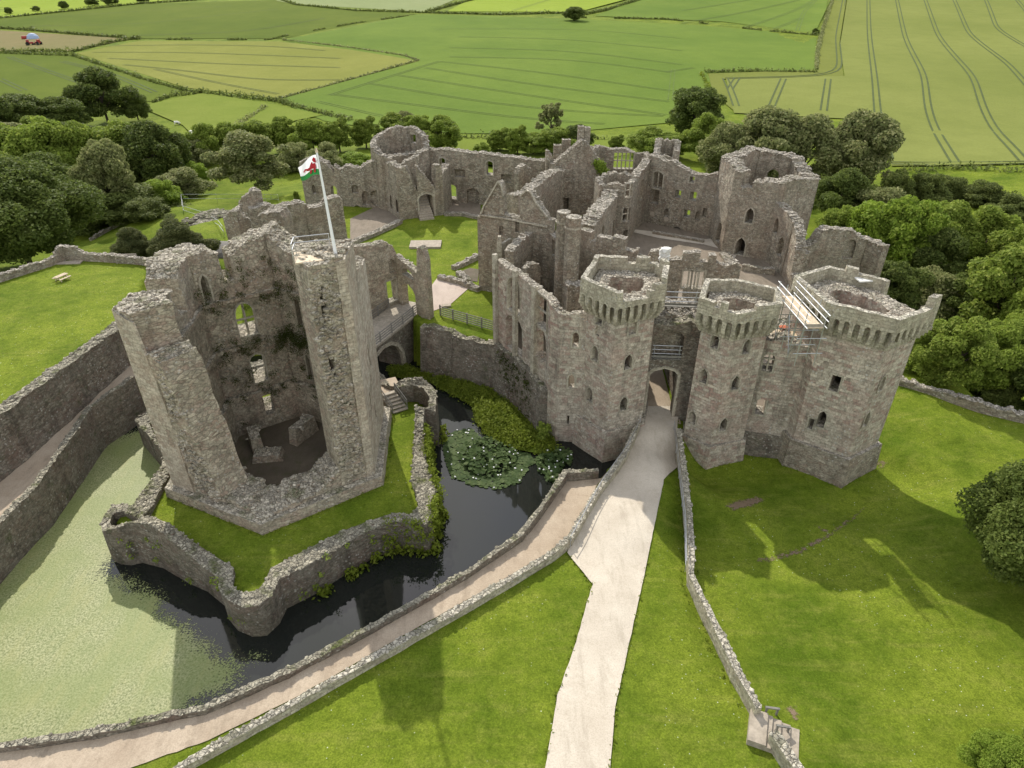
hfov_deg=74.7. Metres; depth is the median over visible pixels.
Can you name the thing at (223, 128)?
tree
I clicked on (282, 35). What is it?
hedge
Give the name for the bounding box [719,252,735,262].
footing
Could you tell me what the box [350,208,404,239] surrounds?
court path
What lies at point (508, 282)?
window frame
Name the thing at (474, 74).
field
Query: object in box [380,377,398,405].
earth bank
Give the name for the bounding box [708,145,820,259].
kitchen tower
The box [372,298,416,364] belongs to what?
footbridge
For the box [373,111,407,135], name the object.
tree
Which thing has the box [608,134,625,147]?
tree
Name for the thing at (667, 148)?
corner turret
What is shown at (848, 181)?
tree
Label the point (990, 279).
tree
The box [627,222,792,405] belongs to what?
court ground
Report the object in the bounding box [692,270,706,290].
window frame
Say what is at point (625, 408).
window frame
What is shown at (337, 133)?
tree
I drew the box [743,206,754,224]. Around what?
window frame
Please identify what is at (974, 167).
hedge
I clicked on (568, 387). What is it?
window frame
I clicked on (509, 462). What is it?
lily flowers
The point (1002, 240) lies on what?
tree
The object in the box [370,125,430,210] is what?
round tower
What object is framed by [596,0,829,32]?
field
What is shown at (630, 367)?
window frame
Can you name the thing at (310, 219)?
ruined wall
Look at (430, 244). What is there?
stone slab
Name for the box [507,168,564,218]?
hall wall
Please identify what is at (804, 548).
bare earth
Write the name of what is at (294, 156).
bush
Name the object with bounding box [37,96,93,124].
tree
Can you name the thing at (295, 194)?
tree
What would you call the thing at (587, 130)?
chimney stack
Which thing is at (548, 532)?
moat walk path
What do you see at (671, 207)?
court back wall
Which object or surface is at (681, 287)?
window frame
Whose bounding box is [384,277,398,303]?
window frame
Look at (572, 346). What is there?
window frame
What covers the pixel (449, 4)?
hedge
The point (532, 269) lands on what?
cross wall
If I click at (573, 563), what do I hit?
rough grass
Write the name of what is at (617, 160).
window frame
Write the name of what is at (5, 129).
tree
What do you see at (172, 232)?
tree
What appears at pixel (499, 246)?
window remnant
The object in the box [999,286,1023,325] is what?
tree
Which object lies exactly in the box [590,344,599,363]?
window frame
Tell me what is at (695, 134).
tree
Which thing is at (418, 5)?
field
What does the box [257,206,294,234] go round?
ruined pier
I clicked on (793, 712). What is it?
bare earth
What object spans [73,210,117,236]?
bush
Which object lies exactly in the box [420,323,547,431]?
moat wall
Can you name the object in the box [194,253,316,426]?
wall moss
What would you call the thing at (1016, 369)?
tree
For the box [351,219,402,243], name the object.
kerb wall
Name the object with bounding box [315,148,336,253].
flagpole
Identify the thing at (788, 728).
step rail
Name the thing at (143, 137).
tree
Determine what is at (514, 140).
tree
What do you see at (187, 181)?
bush
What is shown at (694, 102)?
tree
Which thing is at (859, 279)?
white sheet
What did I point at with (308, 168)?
flag
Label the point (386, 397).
timber stair
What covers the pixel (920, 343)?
bush
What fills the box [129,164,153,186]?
bush
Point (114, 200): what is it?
bush
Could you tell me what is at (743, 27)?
hedge
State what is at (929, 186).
bush
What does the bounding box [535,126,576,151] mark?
tree
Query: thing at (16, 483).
terrace track
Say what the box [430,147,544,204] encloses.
range
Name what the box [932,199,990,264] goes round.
tree
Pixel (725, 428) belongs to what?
window frame
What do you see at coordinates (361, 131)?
tree
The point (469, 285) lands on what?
wall
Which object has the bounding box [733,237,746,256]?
window frame
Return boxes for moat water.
[94,355,615,708]
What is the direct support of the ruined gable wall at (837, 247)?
on the ground at (884, 628)
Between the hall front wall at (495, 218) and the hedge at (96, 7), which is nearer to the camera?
the hall front wall at (495, 218)
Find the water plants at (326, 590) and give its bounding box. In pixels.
[312,423,450,600]
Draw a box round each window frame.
[198,273,214,303]
[233,301,259,337]
[248,352,269,384]
[304,354,314,381]
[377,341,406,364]
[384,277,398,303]
[417,192,435,215]
[485,160,493,175]
[506,276,520,318]
[536,291,547,333]
[566,373,576,389]
[570,330,580,348]
[585,386,593,404]
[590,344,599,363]
[594,314,603,328]
[612,152,635,169]
[618,395,628,412]
[621,207,630,222]
[622,353,633,371]
[624,181,632,198]
[627,317,638,336]
[651,170,664,189]
[679,269,693,289]
[686,270,700,289]
[686,410,697,426]
[688,175,695,183]
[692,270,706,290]
[697,368,708,385]
[708,333,720,351]
[717,417,728,432]
[729,375,740,391]
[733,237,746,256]
[740,338,752,355]
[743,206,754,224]
[752,399,768,416]
[759,352,775,373]
[805,416,815,430]
[814,410,827,429]
[826,373,843,394]
[860,411,870,428]
[876,375,886,393]
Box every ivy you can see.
[371,422,447,561]
[591,158,608,175]
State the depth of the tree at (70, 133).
137.04 m
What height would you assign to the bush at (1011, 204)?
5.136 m
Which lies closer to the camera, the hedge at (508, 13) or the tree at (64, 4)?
the hedge at (508, 13)
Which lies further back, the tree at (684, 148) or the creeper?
the tree at (684, 148)
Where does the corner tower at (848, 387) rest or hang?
on the ground at (884, 628)
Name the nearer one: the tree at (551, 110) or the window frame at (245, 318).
the window frame at (245, 318)
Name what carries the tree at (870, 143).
on the ground at (884, 628)
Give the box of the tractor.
[34,39,42,44]
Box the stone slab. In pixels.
[409,240,441,248]
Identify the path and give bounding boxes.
[0,471,607,767]
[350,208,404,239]
[432,279,467,309]
[447,202,480,214]
[545,406,677,767]
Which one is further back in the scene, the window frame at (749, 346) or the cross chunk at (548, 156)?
the cross chunk at (548, 156)
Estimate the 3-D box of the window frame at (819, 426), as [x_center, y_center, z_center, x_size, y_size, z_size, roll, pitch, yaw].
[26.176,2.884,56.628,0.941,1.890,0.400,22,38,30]
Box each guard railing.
[651,345,681,359]
[665,291,700,307]
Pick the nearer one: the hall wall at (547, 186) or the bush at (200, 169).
the hall wall at (547, 186)
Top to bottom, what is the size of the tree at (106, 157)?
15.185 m
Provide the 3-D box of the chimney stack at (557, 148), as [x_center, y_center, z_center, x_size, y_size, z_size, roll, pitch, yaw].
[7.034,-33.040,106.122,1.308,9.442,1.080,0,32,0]
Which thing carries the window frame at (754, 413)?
in the curtain wall at (777, 382)
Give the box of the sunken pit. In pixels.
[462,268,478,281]
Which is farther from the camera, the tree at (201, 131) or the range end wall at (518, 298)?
the tree at (201, 131)
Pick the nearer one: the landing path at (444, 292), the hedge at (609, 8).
the landing path at (444, 292)
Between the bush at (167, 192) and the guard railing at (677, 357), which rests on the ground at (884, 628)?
the bush at (167, 192)
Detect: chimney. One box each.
[554,209,570,306]
[562,214,581,309]
[658,247,671,261]
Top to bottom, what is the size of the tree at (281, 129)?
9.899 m
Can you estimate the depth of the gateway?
59.50 m
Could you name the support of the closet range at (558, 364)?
on the ground at (884, 628)
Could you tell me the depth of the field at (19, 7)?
496.97 m
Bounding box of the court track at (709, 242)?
[634,230,735,257]
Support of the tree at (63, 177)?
on the ground at (884, 628)
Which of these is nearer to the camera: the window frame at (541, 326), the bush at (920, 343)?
the window frame at (541, 326)
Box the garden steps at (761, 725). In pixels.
[746,709,799,758]
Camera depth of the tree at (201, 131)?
158.97 m
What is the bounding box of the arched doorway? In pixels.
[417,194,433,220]
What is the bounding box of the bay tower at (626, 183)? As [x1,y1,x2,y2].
[593,170,639,240]
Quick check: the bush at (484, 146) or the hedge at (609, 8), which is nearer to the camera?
the bush at (484, 146)
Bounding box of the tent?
[27,33,38,38]
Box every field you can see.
[0,0,162,16]
[0,0,412,38]
[0,30,126,50]
[0,53,183,100]
[78,41,415,98]
[149,93,322,135]
[277,0,452,11]
[279,14,815,132]
[371,134,688,164]
[448,0,621,11]
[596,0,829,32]
[708,0,845,108]
[722,0,1023,165]
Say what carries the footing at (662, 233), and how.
on the court ground at (646, 244)
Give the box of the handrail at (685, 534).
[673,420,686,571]
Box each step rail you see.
[765,706,779,715]
[775,724,790,731]
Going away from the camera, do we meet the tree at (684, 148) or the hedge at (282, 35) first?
the tree at (684, 148)
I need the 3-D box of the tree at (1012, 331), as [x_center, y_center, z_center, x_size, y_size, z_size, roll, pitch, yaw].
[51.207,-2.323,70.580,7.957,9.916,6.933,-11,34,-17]
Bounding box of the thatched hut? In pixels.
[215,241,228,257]
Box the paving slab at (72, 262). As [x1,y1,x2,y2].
[57,260,82,264]
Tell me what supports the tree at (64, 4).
on the field at (19, 7)
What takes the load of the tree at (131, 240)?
on the ground at (884, 628)
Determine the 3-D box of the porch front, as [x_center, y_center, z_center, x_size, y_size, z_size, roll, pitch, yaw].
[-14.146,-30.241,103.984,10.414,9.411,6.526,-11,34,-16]
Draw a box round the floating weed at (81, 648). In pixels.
[0,428,271,741]
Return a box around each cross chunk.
[514,163,530,191]
[545,149,567,208]
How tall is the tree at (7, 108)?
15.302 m
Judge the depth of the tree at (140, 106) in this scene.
207.71 m
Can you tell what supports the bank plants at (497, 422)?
on the moat bank at (512, 445)
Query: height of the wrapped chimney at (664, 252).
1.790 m
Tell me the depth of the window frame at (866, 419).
55.17 m
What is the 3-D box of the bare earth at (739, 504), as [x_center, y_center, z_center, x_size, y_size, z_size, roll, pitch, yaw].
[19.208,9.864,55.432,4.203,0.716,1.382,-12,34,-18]
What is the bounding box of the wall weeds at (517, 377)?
[495,349,531,416]
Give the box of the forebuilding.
[353,240,398,318]
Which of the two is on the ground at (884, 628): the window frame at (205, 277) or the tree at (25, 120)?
the tree at (25, 120)
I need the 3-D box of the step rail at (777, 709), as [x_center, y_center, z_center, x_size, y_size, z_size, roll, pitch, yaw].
[14.831,18.921,38.497,0.906,1.513,0.120,-3,32,-4]
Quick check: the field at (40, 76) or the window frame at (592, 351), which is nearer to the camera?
the window frame at (592, 351)
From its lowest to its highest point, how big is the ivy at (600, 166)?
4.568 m
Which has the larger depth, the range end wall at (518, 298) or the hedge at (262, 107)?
the hedge at (262, 107)
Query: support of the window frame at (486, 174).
in the range at (473, 180)
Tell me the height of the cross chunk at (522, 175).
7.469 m
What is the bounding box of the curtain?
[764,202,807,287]
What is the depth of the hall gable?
102.12 m
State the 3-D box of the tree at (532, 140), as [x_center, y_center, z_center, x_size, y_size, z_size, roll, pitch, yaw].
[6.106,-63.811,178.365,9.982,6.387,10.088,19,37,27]
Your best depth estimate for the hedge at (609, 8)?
473.06 m
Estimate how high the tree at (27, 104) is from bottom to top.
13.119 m
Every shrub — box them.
[536,421,552,439]
[955,728,1023,767]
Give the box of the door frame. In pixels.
[643,366,680,416]
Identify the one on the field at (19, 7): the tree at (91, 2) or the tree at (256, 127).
the tree at (91, 2)
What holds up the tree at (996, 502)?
on the ground at (884, 628)
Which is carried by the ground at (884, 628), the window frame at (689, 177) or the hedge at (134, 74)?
the hedge at (134, 74)
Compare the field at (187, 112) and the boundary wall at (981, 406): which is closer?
the boundary wall at (981, 406)
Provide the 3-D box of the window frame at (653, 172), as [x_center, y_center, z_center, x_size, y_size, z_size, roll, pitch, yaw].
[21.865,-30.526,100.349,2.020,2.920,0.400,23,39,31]
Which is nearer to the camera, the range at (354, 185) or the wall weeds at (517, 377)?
the wall weeds at (517, 377)
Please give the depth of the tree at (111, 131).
141.09 m
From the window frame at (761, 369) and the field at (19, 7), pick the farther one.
the field at (19, 7)
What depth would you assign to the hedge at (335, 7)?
445.80 m
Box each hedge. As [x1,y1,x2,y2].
[0,0,195,17]
[0,26,140,39]
[0,34,141,52]
[0,51,202,92]
[151,87,352,120]
[165,15,408,39]
[232,104,265,123]
[278,37,418,97]
[281,0,425,12]
[425,0,471,12]
[428,9,564,14]
[459,129,632,138]
[580,16,819,35]
[585,0,637,14]
[699,71,711,87]
[704,66,817,71]
[814,0,833,69]
[901,160,1023,172]
[966,183,1021,195]
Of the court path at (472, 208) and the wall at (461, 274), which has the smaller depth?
the wall at (461, 274)
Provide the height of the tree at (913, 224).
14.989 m
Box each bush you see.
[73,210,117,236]
[87,182,191,226]
[120,197,175,222]
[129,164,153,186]
[143,179,188,204]
[153,166,218,197]
[181,160,208,180]
[278,142,307,172]
[304,141,343,166]
[340,151,370,165]
[472,142,491,151]
[852,186,905,207]
[870,168,915,200]
[892,264,960,323]
[906,318,953,385]
[910,172,952,202]
[944,175,972,201]
[954,179,1009,207]
[964,370,1023,410]
[983,192,1023,223]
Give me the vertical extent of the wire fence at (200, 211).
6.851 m
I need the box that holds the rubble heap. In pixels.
[181,208,229,226]
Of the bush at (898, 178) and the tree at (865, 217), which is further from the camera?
the bush at (898, 178)
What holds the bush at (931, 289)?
on the ground at (884, 628)
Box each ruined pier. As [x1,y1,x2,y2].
[223,204,250,239]
[238,187,262,227]
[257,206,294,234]
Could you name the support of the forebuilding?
on the ground at (884, 628)
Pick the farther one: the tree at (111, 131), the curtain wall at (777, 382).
the tree at (111, 131)
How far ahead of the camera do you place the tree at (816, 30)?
378.02 m
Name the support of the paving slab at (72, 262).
on the ground at (884, 628)
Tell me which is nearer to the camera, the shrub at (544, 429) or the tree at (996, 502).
the tree at (996, 502)
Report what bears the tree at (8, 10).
on the field at (19, 7)
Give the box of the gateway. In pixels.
[643,297,700,420]
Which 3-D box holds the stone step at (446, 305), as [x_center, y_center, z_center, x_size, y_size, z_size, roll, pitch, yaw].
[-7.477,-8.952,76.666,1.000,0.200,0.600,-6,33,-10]
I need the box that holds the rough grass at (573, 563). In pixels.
[165,415,875,766]
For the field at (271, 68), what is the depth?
293.46 m
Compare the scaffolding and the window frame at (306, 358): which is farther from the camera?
the window frame at (306, 358)
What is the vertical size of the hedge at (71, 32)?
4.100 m
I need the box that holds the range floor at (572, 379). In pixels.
[518,301,574,382]
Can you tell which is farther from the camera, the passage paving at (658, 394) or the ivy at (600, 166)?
the ivy at (600, 166)
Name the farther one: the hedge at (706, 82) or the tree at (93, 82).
the hedge at (706, 82)
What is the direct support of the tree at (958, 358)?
on the ground at (884, 628)
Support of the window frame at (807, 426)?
in the corner tower at (848, 387)
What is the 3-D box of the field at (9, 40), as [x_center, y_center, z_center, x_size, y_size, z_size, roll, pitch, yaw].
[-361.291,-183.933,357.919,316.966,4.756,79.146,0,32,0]
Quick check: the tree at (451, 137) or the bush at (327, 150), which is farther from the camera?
the tree at (451, 137)
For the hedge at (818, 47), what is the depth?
360.89 m
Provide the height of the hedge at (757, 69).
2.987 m
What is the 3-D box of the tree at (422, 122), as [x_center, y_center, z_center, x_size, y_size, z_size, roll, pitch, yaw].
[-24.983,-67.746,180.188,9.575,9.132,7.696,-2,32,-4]
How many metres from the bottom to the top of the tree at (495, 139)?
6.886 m
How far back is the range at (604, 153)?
105.69 m
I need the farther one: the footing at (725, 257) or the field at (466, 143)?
the field at (466, 143)
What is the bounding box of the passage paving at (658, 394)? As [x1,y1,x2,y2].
[647,369,680,423]
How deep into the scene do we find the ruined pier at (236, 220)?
78.98 m
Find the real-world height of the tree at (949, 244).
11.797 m
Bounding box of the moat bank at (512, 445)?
[391,370,553,453]
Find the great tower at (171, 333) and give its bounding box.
[112,221,391,534]
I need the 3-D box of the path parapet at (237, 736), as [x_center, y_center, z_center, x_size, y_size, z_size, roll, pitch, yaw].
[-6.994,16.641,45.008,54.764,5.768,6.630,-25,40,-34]
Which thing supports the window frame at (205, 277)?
in the great tower at (171, 333)
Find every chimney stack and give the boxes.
[553,144,561,160]
[561,138,570,153]
[577,125,583,140]
[584,126,590,144]
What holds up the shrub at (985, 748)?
on the ground at (884, 628)
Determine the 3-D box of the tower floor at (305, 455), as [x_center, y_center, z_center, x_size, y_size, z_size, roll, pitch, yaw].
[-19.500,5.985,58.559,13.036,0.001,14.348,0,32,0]
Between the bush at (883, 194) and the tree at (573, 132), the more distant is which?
the tree at (573, 132)
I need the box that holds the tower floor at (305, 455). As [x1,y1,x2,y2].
[235,416,326,485]
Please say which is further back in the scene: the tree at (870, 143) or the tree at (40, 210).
the tree at (870, 143)
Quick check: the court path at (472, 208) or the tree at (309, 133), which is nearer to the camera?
the court path at (472, 208)
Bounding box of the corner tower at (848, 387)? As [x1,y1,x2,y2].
[777,265,942,488]
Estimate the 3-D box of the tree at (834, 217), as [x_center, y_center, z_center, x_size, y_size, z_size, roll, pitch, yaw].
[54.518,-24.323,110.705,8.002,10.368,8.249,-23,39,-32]
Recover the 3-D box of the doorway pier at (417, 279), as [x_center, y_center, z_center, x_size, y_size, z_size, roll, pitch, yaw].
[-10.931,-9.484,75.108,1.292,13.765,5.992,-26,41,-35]
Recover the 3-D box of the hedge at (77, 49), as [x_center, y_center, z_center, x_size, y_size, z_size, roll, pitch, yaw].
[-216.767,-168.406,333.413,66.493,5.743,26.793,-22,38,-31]
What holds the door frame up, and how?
in the gateway
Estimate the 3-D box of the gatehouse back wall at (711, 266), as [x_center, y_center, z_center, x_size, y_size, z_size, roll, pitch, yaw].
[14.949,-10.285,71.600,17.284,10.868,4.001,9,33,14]
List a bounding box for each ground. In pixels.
[0,0,1023,767]
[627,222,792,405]
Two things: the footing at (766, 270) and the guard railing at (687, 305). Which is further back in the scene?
the footing at (766, 270)
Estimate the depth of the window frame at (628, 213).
93.90 m
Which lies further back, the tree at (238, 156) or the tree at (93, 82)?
the tree at (93, 82)
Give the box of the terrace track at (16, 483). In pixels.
[0,365,134,515]
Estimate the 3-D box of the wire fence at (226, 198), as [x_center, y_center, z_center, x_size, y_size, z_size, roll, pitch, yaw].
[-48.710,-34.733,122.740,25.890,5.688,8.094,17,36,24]
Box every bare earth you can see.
[728,496,761,509]
[758,518,853,560]
[787,707,796,719]
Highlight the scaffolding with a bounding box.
[772,281,830,365]
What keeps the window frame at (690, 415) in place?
in the gate tower at (735, 321)
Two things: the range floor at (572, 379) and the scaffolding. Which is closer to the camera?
the scaffolding
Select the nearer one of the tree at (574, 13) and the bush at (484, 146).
the bush at (484, 146)
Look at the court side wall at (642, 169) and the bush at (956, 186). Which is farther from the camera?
the bush at (956, 186)
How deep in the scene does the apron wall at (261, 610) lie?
49.38 m
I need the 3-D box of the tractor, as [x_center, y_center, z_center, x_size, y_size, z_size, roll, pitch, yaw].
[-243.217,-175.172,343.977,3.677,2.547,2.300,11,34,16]
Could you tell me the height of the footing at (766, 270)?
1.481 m
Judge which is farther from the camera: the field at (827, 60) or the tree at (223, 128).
the field at (827, 60)
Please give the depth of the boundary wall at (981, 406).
63.77 m
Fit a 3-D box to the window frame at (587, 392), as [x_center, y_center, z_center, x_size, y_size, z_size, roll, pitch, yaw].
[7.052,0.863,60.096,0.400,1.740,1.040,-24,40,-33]
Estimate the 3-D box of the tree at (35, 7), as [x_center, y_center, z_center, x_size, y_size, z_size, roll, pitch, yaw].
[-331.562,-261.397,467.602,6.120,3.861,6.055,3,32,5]
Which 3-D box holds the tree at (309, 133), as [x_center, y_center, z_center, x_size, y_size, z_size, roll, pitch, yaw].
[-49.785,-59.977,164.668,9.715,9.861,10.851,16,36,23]
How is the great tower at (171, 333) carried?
on the ground at (884, 628)
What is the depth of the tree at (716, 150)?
146.96 m
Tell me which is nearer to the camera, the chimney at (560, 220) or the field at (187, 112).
the chimney at (560, 220)
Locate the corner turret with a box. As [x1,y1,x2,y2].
[653,137,680,201]
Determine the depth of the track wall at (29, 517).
56.61 m
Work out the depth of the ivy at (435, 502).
51.61 m
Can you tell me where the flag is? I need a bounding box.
[298,155,319,180]
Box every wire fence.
[181,196,224,235]
[183,194,278,200]
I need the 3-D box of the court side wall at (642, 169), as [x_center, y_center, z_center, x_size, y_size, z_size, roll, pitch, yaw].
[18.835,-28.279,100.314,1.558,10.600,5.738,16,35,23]
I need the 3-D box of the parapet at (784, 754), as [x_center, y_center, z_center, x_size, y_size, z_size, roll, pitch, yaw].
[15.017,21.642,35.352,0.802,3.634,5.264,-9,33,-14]
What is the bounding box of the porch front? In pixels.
[384,160,451,219]
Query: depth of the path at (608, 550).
45.42 m
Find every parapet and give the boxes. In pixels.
[0,468,598,752]
[173,422,640,767]
[675,428,761,714]
[767,730,803,767]
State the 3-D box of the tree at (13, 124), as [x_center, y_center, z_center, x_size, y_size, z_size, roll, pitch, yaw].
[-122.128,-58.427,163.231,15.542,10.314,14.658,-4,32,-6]
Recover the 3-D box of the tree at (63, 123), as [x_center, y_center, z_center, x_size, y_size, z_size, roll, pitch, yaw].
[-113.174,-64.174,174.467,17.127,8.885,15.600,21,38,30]
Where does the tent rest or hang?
on the field at (9, 40)
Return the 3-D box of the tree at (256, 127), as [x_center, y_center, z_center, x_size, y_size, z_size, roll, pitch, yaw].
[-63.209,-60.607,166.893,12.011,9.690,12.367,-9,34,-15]
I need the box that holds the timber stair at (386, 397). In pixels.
[382,383,407,413]
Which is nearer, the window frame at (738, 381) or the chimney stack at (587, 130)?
the window frame at (738, 381)
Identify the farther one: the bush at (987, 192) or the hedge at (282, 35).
the hedge at (282, 35)
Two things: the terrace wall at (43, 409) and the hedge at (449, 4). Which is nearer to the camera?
the terrace wall at (43, 409)
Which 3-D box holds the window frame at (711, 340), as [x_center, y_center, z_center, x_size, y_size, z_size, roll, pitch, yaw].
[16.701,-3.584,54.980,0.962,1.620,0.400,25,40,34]
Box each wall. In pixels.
[0,244,147,282]
[0,321,130,481]
[0,375,145,583]
[89,220,128,240]
[99,359,439,636]
[247,194,346,241]
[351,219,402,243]
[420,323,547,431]
[437,274,480,291]
[444,211,478,218]
[451,253,477,269]
[456,270,470,281]
[477,179,555,301]
[504,231,555,294]
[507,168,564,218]
[518,286,519,308]
[522,261,540,284]
[564,280,581,342]
[570,418,640,546]
[578,227,740,309]
[581,188,619,238]
[631,158,650,229]
[644,153,718,235]
[744,315,809,457]
[802,225,889,276]
[899,375,1023,423]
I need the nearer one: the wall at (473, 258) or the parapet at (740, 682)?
the parapet at (740, 682)
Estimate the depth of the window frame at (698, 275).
69.51 m
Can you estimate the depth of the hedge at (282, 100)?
236.19 m
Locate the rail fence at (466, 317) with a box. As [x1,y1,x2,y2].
[439,305,492,329]
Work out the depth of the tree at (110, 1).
488.32 m
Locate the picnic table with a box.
[52,273,70,281]
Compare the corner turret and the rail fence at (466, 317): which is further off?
the corner turret
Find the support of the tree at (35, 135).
on the ground at (884, 628)
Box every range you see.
[299,150,415,207]
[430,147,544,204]
[492,253,586,441]
[582,144,650,217]
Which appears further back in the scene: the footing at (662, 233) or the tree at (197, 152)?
the tree at (197, 152)
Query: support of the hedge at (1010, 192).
on the ground at (884, 628)
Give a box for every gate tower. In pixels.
[572,254,669,462]
[682,278,781,469]
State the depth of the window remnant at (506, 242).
73.70 m
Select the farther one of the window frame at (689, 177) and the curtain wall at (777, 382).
the window frame at (689, 177)
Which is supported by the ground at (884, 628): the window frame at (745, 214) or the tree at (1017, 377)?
the tree at (1017, 377)
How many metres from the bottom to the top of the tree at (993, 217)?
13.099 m
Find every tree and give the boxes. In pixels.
[0,93,50,122]
[0,97,22,122]
[0,115,81,161]
[0,121,21,126]
[0,123,22,156]
[0,154,107,264]
[4,7,12,13]
[17,151,71,176]
[19,115,60,125]
[30,6,39,10]
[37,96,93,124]
[48,119,100,172]
[50,174,72,189]
[57,1,68,8]
[60,121,101,128]
[61,65,139,123]
[66,138,135,208]
[83,0,98,5]
[85,119,155,171]
[100,0,118,3]
[109,227,151,256]
[116,119,191,182]
[120,91,152,119]
[146,217,220,256]
[183,122,223,153]
[187,139,211,165]
[199,129,291,190]
[214,121,240,142]
[233,119,275,151]
[270,116,295,146]
[287,118,332,150]
[293,191,300,199]
[322,117,354,151]
[348,115,374,147]
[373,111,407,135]
[396,110,412,120]
[403,114,430,141]
[422,114,462,147]
[486,127,508,150]
[504,124,527,153]
[520,132,545,153]
[534,102,563,129]
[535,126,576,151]
[561,6,585,19]
[567,124,596,144]
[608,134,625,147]
[626,125,670,153]
[658,132,695,154]
[665,86,726,133]
[681,112,723,156]
[695,120,755,172]
[723,104,801,177]
[772,112,847,177]
[812,28,819,33]
[812,108,905,183]
[812,167,875,212]
[815,205,852,226]
[844,199,900,251]
[864,194,950,263]
[880,260,935,310]
[901,226,973,286]
[918,316,1006,386]
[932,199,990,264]
[937,272,1006,322]
[954,459,1023,586]
[957,246,1023,336]
[958,204,1022,269]
[962,318,1023,393]
[979,223,1023,278]
[992,341,1023,399]
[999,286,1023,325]
[1007,367,1023,375]
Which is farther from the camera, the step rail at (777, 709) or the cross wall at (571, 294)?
the cross wall at (571, 294)
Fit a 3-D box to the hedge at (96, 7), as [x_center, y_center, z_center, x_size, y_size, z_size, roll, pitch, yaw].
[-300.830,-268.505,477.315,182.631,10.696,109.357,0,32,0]
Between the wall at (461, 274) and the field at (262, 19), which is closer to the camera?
the wall at (461, 274)
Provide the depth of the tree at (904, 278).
87.31 m
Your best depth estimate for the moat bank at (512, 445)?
64.93 m
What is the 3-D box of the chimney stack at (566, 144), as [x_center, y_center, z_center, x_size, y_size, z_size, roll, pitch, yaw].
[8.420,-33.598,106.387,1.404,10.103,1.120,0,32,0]
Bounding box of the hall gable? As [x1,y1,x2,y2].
[549,138,600,214]
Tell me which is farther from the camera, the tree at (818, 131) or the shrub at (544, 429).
the tree at (818, 131)
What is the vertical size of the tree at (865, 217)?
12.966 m
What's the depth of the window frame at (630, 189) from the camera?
91.95 m
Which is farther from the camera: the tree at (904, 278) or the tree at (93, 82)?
the tree at (93, 82)
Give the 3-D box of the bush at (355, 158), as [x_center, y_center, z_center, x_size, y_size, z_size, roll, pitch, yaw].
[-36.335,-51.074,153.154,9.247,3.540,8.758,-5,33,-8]
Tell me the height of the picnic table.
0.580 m
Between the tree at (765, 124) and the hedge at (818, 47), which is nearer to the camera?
the tree at (765, 124)
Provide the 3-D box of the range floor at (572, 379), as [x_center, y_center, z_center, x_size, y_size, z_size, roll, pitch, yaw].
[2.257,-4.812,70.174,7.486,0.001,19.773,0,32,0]
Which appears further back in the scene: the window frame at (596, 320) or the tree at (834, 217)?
the tree at (834, 217)
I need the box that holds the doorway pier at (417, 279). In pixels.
[395,245,433,319]
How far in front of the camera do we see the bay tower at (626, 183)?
94.40 m
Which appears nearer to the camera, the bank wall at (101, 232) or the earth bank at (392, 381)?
the earth bank at (392, 381)
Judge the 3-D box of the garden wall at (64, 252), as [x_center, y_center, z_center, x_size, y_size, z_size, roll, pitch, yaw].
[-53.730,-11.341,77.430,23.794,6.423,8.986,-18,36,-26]
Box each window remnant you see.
[497,235,501,258]
[502,238,511,258]
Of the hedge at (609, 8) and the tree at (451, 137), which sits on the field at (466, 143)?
the tree at (451, 137)
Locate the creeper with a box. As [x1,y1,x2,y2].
[116,533,374,625]
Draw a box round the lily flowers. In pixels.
[447,429,571,487]
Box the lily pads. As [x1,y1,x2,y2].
[442,428,572,489]
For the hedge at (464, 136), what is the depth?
192.37 m
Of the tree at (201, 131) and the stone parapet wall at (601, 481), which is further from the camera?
the tree at (201, 131)
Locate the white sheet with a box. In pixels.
[854,277,872,281]
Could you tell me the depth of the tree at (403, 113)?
186.03 m
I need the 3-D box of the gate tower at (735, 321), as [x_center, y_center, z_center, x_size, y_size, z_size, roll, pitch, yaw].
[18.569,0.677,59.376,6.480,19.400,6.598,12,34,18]
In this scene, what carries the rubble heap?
on the ground at (884, 628)
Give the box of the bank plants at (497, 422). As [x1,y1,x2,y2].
[385,363,561,454]
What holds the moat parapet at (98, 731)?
on the ground at (884, 628)
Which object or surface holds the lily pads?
on the moat water
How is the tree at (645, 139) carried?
on the ground at (884, 628)
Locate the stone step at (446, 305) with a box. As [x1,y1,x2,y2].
[442,303,450,307]
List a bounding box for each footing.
[652,230,704,242]
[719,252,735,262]
[741,264,775,274]
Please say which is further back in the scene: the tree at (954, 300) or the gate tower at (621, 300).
the tree at (954, 300)
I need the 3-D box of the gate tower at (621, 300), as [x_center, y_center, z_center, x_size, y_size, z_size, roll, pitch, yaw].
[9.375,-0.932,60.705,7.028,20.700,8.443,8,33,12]

